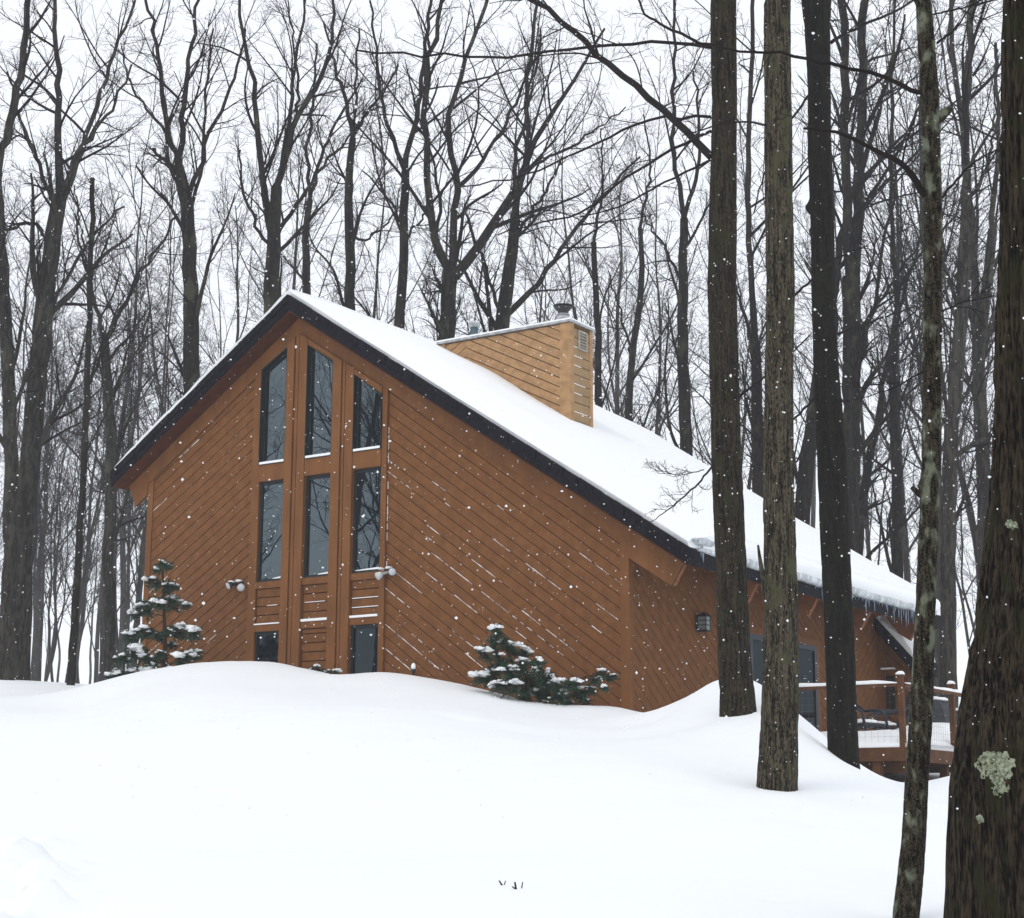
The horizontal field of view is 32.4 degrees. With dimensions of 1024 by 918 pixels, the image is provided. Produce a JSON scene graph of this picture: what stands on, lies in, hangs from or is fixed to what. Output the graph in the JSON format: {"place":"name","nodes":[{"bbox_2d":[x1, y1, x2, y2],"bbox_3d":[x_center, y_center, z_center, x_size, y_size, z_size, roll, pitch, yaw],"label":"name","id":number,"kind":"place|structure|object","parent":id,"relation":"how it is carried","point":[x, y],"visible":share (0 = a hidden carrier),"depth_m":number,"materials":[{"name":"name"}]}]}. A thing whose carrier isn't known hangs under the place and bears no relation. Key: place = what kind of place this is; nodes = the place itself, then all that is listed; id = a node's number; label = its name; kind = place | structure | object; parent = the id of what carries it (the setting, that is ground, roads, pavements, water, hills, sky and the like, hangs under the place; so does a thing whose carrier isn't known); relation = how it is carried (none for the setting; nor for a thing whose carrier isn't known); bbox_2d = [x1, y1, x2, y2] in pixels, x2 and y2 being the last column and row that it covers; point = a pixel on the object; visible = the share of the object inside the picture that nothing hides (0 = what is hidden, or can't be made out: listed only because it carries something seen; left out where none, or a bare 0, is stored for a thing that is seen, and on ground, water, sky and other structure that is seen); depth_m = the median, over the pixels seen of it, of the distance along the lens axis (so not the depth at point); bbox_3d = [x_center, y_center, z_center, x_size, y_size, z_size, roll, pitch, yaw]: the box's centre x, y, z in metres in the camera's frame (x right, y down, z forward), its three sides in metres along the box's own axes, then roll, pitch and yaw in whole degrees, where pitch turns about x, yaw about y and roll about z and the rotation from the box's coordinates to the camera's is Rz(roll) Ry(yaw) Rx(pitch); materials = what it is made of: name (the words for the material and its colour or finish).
{"place":"outdoors","nodes":[
{"label":"outdoors","id":0,"kind":"place"},
{"bbox_2d":[0,661,949,917],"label":"snowy ground","id":1,"kind":"structure","parent":0,"point":[97,842],"depth_m":14.92,"materials":[{"name":"snow"}]},
{"bbox_2d":[0,416,72,608],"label":"bare tree","id":2,"kind":"object","parent":1,"relation":"on","point":[42,525],"visible":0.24,"depth_m":74.63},
{"bbox_2d":[0,314,77,679],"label":"bare tree","id":3,"kind":"object","parent":1,"relation":"on","point":[34,595],"visible":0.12,"depth_m":93.70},
{"bbox_2d":[0,157,85,680],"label":"bare tree","id":4,"kind":"object","parent":1,"relation":"on","point":[25,335],"visible":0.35,"depth_m":63.91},
{"bbox_2d":[0,0,96,679],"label":"bare tree","id":5,"kind":"object","parent":1,"relation":"on","point":[10,399],"visible":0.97,"depth_m":37.91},
{"bbox_2d":[0,230,96,575],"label":"bare tree","id":6,"kind":"object","parent":1,"relation":"on","point":[27,365],"visible":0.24,"depth_m":88.16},
{"bbox_2d":[0,365,97,680],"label":"bare tree","id":7,"kind":"object","parent":1,"relation":"on","point":[49,624],"visible":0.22,"depth_m":75.02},
{"bbox_2d":[0,307,110,681],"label":"bare tree","id":8,"kind":"object","parent":1,"relation":"on","point":[57,629],"visible":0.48,"depth_m":68.69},
{"bbox_2d":[0,305,112,591],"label":"bare tree","id":9,"kind":"object","parent":1,"relation":"on","point":[39,524],"visible":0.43,"depth_m":69.06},
{"bbox_2d":[17,269,100,680],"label":"bare tree","id":10,"kind":"object","parent":1,"relation":"on","point":[36,642],"visible":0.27,"depth_m":84.87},
{"bbox_2d":[32,445,87,681],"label":"bare tree","id":11,"kind":"object","parent":1,"relation":"on","point":[59,660],"visible":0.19,"depth_m":110.66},
{"bbox_2d":[0,382,123,681],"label":"bare tree","id":12,"kind":"object","parent":1,"relation":"on","point":[55,611],"visible":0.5,"depth_m":66.50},
{"bbox_2d":[15,224,141,680],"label":"bare tree","id":13,"kind":"object","parent":1,"relation":"on","point":[41,631],"visible":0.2,"depth_m":73.73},
{"bbox_2d":[41,416,124,645],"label":"bare tree","id":14,"kind":"object","parent":1,"relation":"on","point":[91,551],"visible":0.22,"depth_m":95.34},
{"bbox_2d":[44,311,124,682],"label":"bare tree","id":15,"kind":"object","parent":1,"relation":"on","point":[86,580],"visible":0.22,"depth_m":87.79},
{"bbox_2d":[0,0,173,680],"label":"bare tree","id":16,"kind":"object","parent":1,"relation":"on","point":[34,433],"visible":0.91,"depth_m":39.42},
{"bbox_2d":[0,198,180,682],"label":"bare tree","id":17,"kind":"object","parent":1,"relation":"on","point":[88,544],"visible":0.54,"depth_m":65.46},
{"bbox_2d":[68,489,119,683],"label":"bare tree","id":18,"kind":"object","parent":1,"relation":"on","point":[90,660],"visible":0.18,"depth_m":133.79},
{"bbox_2d":[35,380,157,683],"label":"bare tree","id":19,"kind":"object","parent":1,"relation":"on","point":[81,633],"visible":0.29,"depth_m":79.20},
{"bbox_2d":[49,281,146,656],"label":"bare tree","id":20,"kind":"object","parent":1,"relation":"on","point":[95,474],"visible":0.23,"depth_m":82.81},
{"bbox_2d":[49,202,155,666],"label":"bare tree","id":21,"kind":"object","parent":1,"relation":"on","point":[123,566],"visible":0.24,"depth_m":88.69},
{"bbox_2d":[42,120,164,685],"bbox_3d":[-8.575,-1.075,37.491,3.033,12.157,3.400,0,-12,0],"label":"bare tree","id":22,"kind":"object","parent":1,"relation":"on","point":[85,447],"visible":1,"depth_m":37.08,"materials":[{"name":"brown plant"}]},
{"bbox_2d":[44,224,172,668],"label":"bare tree","id":23,"kind":"object","parent":1,"relation":"on","point":[116,545],"visible":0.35,"depth_m":68.44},
{"bbox_2d":[69,398,147,679],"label":"bare tree","id":24,"kind":"object","parent":1,"relation":"on","point":[123,500],"visible":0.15,"depth_m":94.85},
{"bbox_2d":[75,317,145,682],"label":"bare tree","id":25,"kind":"object","parent":1,"relation":"on","point":[97,635],"visible":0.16,"depth_m":93.87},
{"bbox_2d":[21,30,203,681],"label":"bare tree","id":26,"kind":"object","parent":1,"relation":"on","point":[101,669],"visible":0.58,"depth_m":67.41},
{"bbox_2d":[21,144,205,665],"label":"bare tree","id":27,"kind":"object","parent":1,"relation":"on","point":[134,421],"visible":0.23,"depth_m":74.72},
{"bbox_2d":[17,115,218,666],"bbox_3d":[-13.245,-2.012,58.583,6.650,20.399,7.502,-1,-11,7],"label":"bare tree","id":28,"kind":"object","parent":1,"relation":"on","point":[138,585],"visible":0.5,"depth_m":59.08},
{"bbox_2d":[39,172,209,679],"bbox_3d":[-9.482,-0.774,42.656,3.742,13.221,4.270,8,-14,-35],"label":"bare tree","id":29,"kind":"object","parent":1,"relation":"on","point":[113,447],"visible":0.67,"depth_m":43.09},
{"bbox_2d":[74,235,182,668],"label":"bare tree","id":30,"kind":"object","parent":1,"relation":"on","point":[122,627],"visible":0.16,"depth_m":95.39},
{"bbox_2d":[80,208,182,538],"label":"bare tree","id":31,"kind":"object","parent":1,"relation":"on","point":[140,508],"visible":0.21,"depth_m":78.40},
{"bbox_2d":[89,215,182,670],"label":"bare tree","id":32,"kind":"object","parent":1,"relation":"on","point":[127,588],"visible":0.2,"depth_m":85.78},
{"bbox_2d":[69,116,226,453],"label":"bare tree","id":33,"kind":"object","parent":1,"relation":"on","point":[161,406],"visible":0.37,"depth_m":55.49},
{"bbox_2d":[104,558,205,679],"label":"young spruce","id":34,"kind":"object","parent":1,"relation":"on","point":[164,603],"visible":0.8,"depth_m":29.23,"materials":[{"name":"green"}]},
{"bbox_2d":[72,0,280,405],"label":"bare tree","id":35,"kind":"object","parent":1,"relation":"on","point":[189,370],"visible":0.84,"depth_m":43.04,"materials":[{"name":"brown plant"}]},
{"bbox_2d":[137,166,252,426],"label":"bare tree","id":36,"kind":"object","parent":1,"relation":"on","point":[219,297],"visible":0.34,"depth_m":62.23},
{"bbox_2d":[112,148,294,406],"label":"bare tree","id":37,"kind":"object","parent":1,"relation":"on","point":[248,286],"visible":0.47,"depth_m":69.77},
{"bbox_2d":[186,0,392,332],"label":"bare tree","id":38,"kind":"object","parent":1,"relation":"on","point":[272,213],"visible":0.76,"depth_m":44.48,"materials":[{"name":"brown plant"}]},
{"bbox_2d":[199,86,393,328],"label":"bare tree","id":39,"kind":"object","parent":1,"relation":"on","point":[296,240],"visible":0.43,"depth_m":61.46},
{"bbox_2d":[258,15,378,294],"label":"bare tree","id":40,"kind":"object","parent":1,"relation":"on","point":[305,265],"visible":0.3,"depth_m":52.43,"materials":[{"name":"brown plant"}]},
{"bbox_2d":[202,7,448,374],"bbox_3d":[-5.658,-2.968,48.215,7.147,19.917,8.063,-5,-13,30],"label":"bare tree","id":41,"kind":"object","parent":1,"relation":"on","point":[377,264],"visible":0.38,"depth_m":49.57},
{"bbox_2d":[284,0,415,310],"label":"bare tree","id":42,"kind":"object","parent":1,"relation":"on","point":[351,231],"visible":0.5,"depth_m":47.44,"materials":[{"name":"brown plant"}]},
{"bbox_2d":[338,207,420,322],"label":"bare tree","id":43,"kind":"object","parent":1,"relation":"on","point":[364,295],"visible":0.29,"depth_m":93.56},
{"bbox_2d":[310,0,506,337],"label":"bare tree","id":44,"kind":"object","parent":1,"relation":"on","point":[401,220],"visible":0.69,"depth_m":46.31,"materials":[{"name":"brown plant"}]},
{"bbox_2d":[386,88,481,340],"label":"bare tree","id":45,"kind":"object","parent":1,"relation":"on","point":[438,300],"visible":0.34,"depth_m":78.67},
{"bbox_2d":[336,0,655,340],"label":"bare tree","id":46,"kind":"object","parent":1,"relation":"on","point":[445,325],"visible":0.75,"depth_m":45.19,"materials":[{"name":"brown plant"}]},
{"bbox_2d":[110,289,942,731],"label":"house","id":47,"kind":"structure","parent":1,"relation":"on","point":[334,371],"depth_m":29.25,"materials":[{"name":"wood"}]},
{"bbox_2d":[255,631,278,662],"bbox_3d":[-4.118,3.810,29.671,0.587,1.804,0.031,-7,-14,33],"label":"window","id":48,"kind":"structure","parent":47,"relation":"in","point":[266,648],"depth_m":29.84,"materials":[{"name":"black glass"}]},
{"bbox_2d":[257,480,282,581],"bbox_3d":[-4.109,1.236,30.198,0.587,1.749,0.031,-7,-14,33],"label":"window","id":49,"kind":"structure","parent":47,"relation":"in","point":[271,506],"depth_m":30.23,"materials":[{"name":"glass"}]},
{"bbox_2d":[258,347,286,465],"bbox_3d":[-4.123,-0.912,30.604,0.587,2.045,0.111,-7,-14,33],"label":"window","id":50,"kind":"structure","parent":47,"relation":"in","point":[273,378],"depth_m":30.66,"materials":[{"name":"glass"}]},
{"bbox_2d":[304,473,329,577],"bbox_3d":[-3.247,1.125,29.639,0.586,1.749,0.031,-7,-14,33],"label":"window","id":51,"kind":"structure","parent":47,"relation":"in","point":[317,495],"depth_m":29.68,"materials":[{"name":"glass"}]},
{"bbox_2d":[304,344,332,458],"bbox_3d":[-3.261,-1.011,30.041,0.586,2.021,0.111,-7,-14,33],"label":"window","id":52,"kind":"structure","parent":47,"relation":"in","point":[318,395],"depth_m":30.10,"materials":[{"name":"glass"}]},
{"bbox_2d":[350,624,377,673],"bbox_3d":[-2.386,3.587,28.547,0.596,1.804,0.031,-7,-14,33],"label":"window","id":53,"kind":"structure","parent":47,"relation":"in","point":[364,646],"depth_m":28.68,"materials":[{"name":"black glass"}]},
{"bbox_2d":[352,467,380,573],"bbox_3d":[-2.376,1.012,29.074,0.596,1.749,0.031,-7,-14,33],"label":"window","id":54,"kind":"structure","parent":47,"relation":"in","point":[366,529],"depth_m":29.10,"materials":[{"name":"glass"}]},
{"bbox_2d":[352,374,382,452],"bbox_3d":[-2.391,-0.795,29.410,0.596,1.351,0.111,-7,-14,33],"label":"window","id":55,"kind":"structure","parent":47,"relation":"in","point":[367,410],"depth_m":29.47,"materials":[{"name":"glass"}]},
{"bbox_2d":[696,612,711,631],"bbox_3d":[3.019,2.563,27.755,0.210,0.315,0.200,-7,-14,33],"label":"wall lantern","id":56,"kind":"object","parent":47,"relation":"attached to","point":[703,621],"depth_m":27.70,"materials":[{"name":"glass"}]},
{"bbox_2d":[750,626,821,731],"bbox_3d":[4.684,4.015,30.224,0.049,2.050,2.947,-7,-14,33],"label":"patio door","id":57,"kind":"structure","parent":47,"relation":"in","point":[809,671],"depth_m":31.01,"materials":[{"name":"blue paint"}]},
{"bbox_2d":[486,217,586,330],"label":"bare tree","id":58,"kind":"object","parent":1,"relation":"on","point":[532,279],"visible":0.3,"depth_m":77.62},
{"bbox_2d":[425,0,658,336],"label":"bare tree","id":59,"kind":"object","parent":1,"relation":"on","point":[503,314],"visible":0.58,"depth_m":48.26,"materials":[{"name":"brown plant"}]},
{"bbox_2d":[468,621,620,705],"bbox_3d":[0.465,3.022,25.167,2.211,1.368,1.067,0,-12,0],"label":"evergreen shrub","id":60,"kind":"object","parent":1,"relation":"on","point":[545,679],"visible":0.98,"depth_m":25.03,"materials":[{"name":"green plant"}]},
{"bbox_2d":[503,213,590,323],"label":"bare tree","id":61,"kind":"object","parent":1,"relation":"on","point":[549,271],"visible":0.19,"depth_m":62.11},
{"bbox_2d":[504,144,616,363],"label":"bare tree","id":62,"kind":"object","parent":1,"relation":"on","point":[547,259],"visible":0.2,"depth_m":70.59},
{"bbox_2d":[349,0,812,716],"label":"foreground tree","id":63,"kind":"object","parent":1,"relation":"on","point":[737,684],"visible":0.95,"depth_m":21.58,"materials":[{"name":"brown plant"}]},
{"bbox_2d":[480,3,710,460],"bbox_3d":[2.893,-4.241,60.110,9.228,26.133,8.180,-4,-11,19],"label":"bare tree","id":64,"kind":"object","parent":1,"relation":"on","point":[571,289],"visible":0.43,"depth_m":61.81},
{"bbox_2d":[555,112,661,423],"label":"bare tree","id":65,"kind":"object","parent":1,"relation":"on","point":[598,348],"visible":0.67,"depth_m":48.57,"materials":[{"name":"brown plant"}]},
{"bbox_2d":[567,219,678,430],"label":"bare tree","id":66,"kind":"object","parent":1,"relation":"on","point":[609,364],"visible":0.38,"depth_m":99.29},
{"bbox_2d":[551,112,706,429],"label":"bare tree","id":67,"kind":"object","parent":1,"relation":"on","point":[617,389],"visible":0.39,"depth_m":90.89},
{"bbox_2d":[582,38,708,437],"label":"bare tree","id":68,"kind":"object","parent":1,"relation":"on","point":[657,424],"visible":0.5,"depth_m":65.35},
{"bbox_2d":[591,95,708,427],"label":"bare tree","id":69,"kind":"object","parent":1,"relation":"on","point":[631,377],"visible":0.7,"depth_m":53.61,"materials":[{"name":"brown plant"}]},
{"bbox_2d":[615,0,751,489],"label":"bare tree","id":70,"kind":"object","parent":1,"relation":"on","point":[681,348],"visible":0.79,"depth_m":45.84,"materials":[{"name":"brown plant"}]},
{"bbox_2d":[614,65,811,488],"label":"bare tree","id":71,"kind":"object","parent":1,"relation":"on","point":[744,183],"visible":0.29,"depth_m":66.82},
{"bbox_2d":[623,162,807,461],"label":"bare tree","id":72,"kind":"object","parent":1,"relation":"on","point":[708,403],"visible":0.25,"depth_m":79.59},
{"bbox_2d":[614,102,842,488],"bbox_3d":[7.640,-2.938,62.306,8.276,24.785,9.336,-2,-13,10],"label":"bare tree","id":73,"kind":"object","parent":1,"relation":"on","point":[743,322],"visible":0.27,"depth_m":63.90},
{"bbox_2d":[677,287,799,485],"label":"bare tree","id":74,"kind":"object","parent":1,"relation":"on","point":[745,409],"visible":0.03,"depth_m":93.69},
{"bbox_2d":[660,0,887,507],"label":"bare tree","id":75,"kind":"object","parent":1,"relation":"on","point":[757,487],"visible":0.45,"depth_m":44.94,"materials":[{"name":"brown plant"}]},
{"bbox_2d":[679,0,878,791],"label":"foreground tree","id":76,"kind":"object","parent":1,"relation":"on","point":[780,700],"visible":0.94,"depth_m":17.30,"materials":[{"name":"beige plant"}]},
{"bbox_2d":[744,169,879,527],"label":"bare tree","id":77,"kind":"object","parent":1,"relation":"on","point":[813,512],"visible":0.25,"depth_m":96.00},
{"bbox_2d":[703,18,935,525],"bbox_3d":[7.393,-2.244,41.258,6.052,18.001,3.334,7,-13,-29],"label":"bare tree","id":78,"kind":"object","parent":1,"relation":"on","point":[804,484],"visible":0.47,"depth_m":41.00,"materials":[{"name":"brown plant"}]},
{"bbox_2d":[673,0,1001,917],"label":"foreground tree","id":79,"kind":"object","parent":1,"relation":"on","point":[913,838],"visible":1,"depth_m":9.21,"materials":[{"name":"brown plant"}]},
{"bbox_2d":[751,0,934,769],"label":"foreground tree","id":80,"kind":"object","parent":1,"relation":"on","point":[839,645],"visible":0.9,"depth_m":21.04,"materials":[{"name":"brown plant"}]},
{"bbox_2d":[763,0,957,582],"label":"bare tree","id":81,"kind":"object","parent":1,"relation":"on","point":[906,560],"visible":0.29,"depth_m":55.04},
{"bbox_2d":[739,31,992,564],"bbox_3d":[10.905,-3.528,59.903,8.076,25.498,9.110,6,-14,-24],"label":"bare tree","id":82,"kind":"object","parent":1,"relation":"on","point":[867,538],"visible":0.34,"depth_m":60.68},
{"bbox_2d":[754,0,998,574],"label":"bare tree","id":83,"kind":"object","parent":1,"relation":"on","point":[918,457],"visible":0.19,"depth_m":57.30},
{"bbox_2d":[799,671,961,777],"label":"deck","id":84,"kind":"structure","parent":1,"relation":"on","point":[876,745],"depth_m":26.19,"materials":[{"name":"brown wood"}]},
{"bbox_2d":[857,704,889,730],"bbox_3d":[5.571,4.166,28.339,0.632,0.961,0.821,10,-15,-40],"label":"deck chair","id":85,"kind":"object","parent":84,"relation":"on","point":[868,723],"visible":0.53,"depth_m":28.15,"materials":[{"name":"black plastic"}]},
{"bbox_2d":[866,692,909,729],"bbox_3d":[6.248,4.300,28.983,0.821,0.961,0.632,1,-12,-5],"label":"deck chair","id":86,"kind":"object","parent":84,"relation":"on","point":[888,712],"visible":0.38,"depth_m":28.83,"materials":[{"name":"black plastic"}]},
{"bbox_2d":[933,696,949,722],"bbox_3d":[7.377,4.608,30.552,0.480,0.973,0.508,-7,-14,33],"label":"covered grill","id":87,"kind":"object","parent":84,"relation":"on","point":[941,701],"visible":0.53,"depth_m":30.35,"materials":[{"name":"black"}]},
{"bbox_2d":[860,427,917,580],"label":"bare tree","id":88,"kind":"object","parent":1,"relation":"on","point":[879,444],"visible":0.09,"depth_m":62.98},
{"bbox_2d":[793,0,996,553],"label":"bare tree","id":89,"kind":"object","parent":1,"relation":"on","point":[852,295],"visible":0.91,"depth_m":41.35,"materials":[{"name":"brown plant"}]},
{"bbox_2d":[858,204,968,558],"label":"bare tree","id":90,"kind":"object","parent":1,"relation":"on","point":[869,456],"visible":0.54,"depth_m":43.90,"materials":[{"name":"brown plant"}]},
{"bbox_2d":[831,0,997,578],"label":"bare tree","id":91,"kind":"object","parent":1,"relation":"on","point":[895,565],"visible":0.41,"depth_m":46.03,"materials":[{"name":"brown plant"}]},
{"bbox_2d":[833,0,998,575],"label":"bare tree","id":92,"kind":"object","parent":1,"relation":"on","point":[971,510],"visible":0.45,"depth_m":46.20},
{"bbox_2d":[864,365,971,629],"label":"bare tree","id":93,"kind":"object","parent":1,"relation":"on","point":[913,476],"visible":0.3,"depth_m":70.83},
{"bbox_2d":[852,129,996,696],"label":"bare tree","id":94,"kind":"object","parent":1,"relation":"on","point":[936,642],"visible":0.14,"depth_m":72.81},
{"bbox_2d":[852,0,999,638],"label":"bare tree","id":95,"kind":"object","parent":1,"relation":"on","point":[970,405],"visible":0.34,"depth_m":60.56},
{"bbox_2d":[861,196,992,551],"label":"bare tree","id":96,"kind":"object","parent":1,"relation":"on","point":[914,540],"visible":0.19,"depth_m":70.40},
{"bbox_2d":[852,0,1002,695],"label":"bare tree","id":97,"kind":"object","parent":1,"relation":"on","point":[919,153],"visible":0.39,"depth_m":45.59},
{"bbox_2d":[867,146,991,502],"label":"bare tree","id":98,"kind":"object","parent":1,"relation":"on","point":[922,356],"visible":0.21,"depth_m":60.58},
{"bbox_2d":[869,121,994,578],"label":"bare tree","id":99,"kind":"object","parent":1,"relation":"on","point":[968,517],"visible":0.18,"depth_m":69.73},
{"bbox_2d":[886,281,990,655],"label":"bare tree","id":100,"kind":"object","parent":1,"relation":"on","point":[968,640],"visible":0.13,"depth_m":65.46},
{"bbox_2d":[877,0,1002,499],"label":"bare tree","id":101,"kind":"object","parent":1,"relation":"on","point":[950,55],"visible":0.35,"depth_m":52.05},
{"bbox_2d":[887,0,1001,724],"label":"bare tree","id":102,"kind":"object","parent":1,"relation":"on","point":[948,598],"visible":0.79,"depth_m":39.14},
{"bbox_2d":[892,9,1000,598],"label":"bare tree","id":103,"kind":"object","parent":1,"relation":"on","point":[979,388],"visible":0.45,"depth_m":42.32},
{"bbox_2d":[910,355,992,634],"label":"bare tree","id":104,"kind":"object","parent":1,"relation":"on","point":[962,570],"visible":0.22,"depth_m":63.64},
{"bbox_2d":[943,224,998,495],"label":"bare tree","id":105,"kind":"object","parent":1,"relation":"on","point":[987,375],"visible":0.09,"depth_m":82.62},
{"bbox_2d":[943,0,1023,917],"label":"foreground tree","id":106,"kind":"object","parent":1,"relation":"on","point":[984,868],"visible":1,"depth_m":7.87,"materials":[{"name":"brown plant"}]},
{"bbox_2d":[0,0,1002,707],"label":"sky","id":107,"kind":"structure","parent":0,"point":[68,25],"materials":[{"name":"white"}]},
{"bbox_2d":[0,0,1023,818],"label":"falling snow","id":108,"kind":"structure","parent":0,"point":[486,412],"depth_m":9.41,"materials":[{"name":"snow"}]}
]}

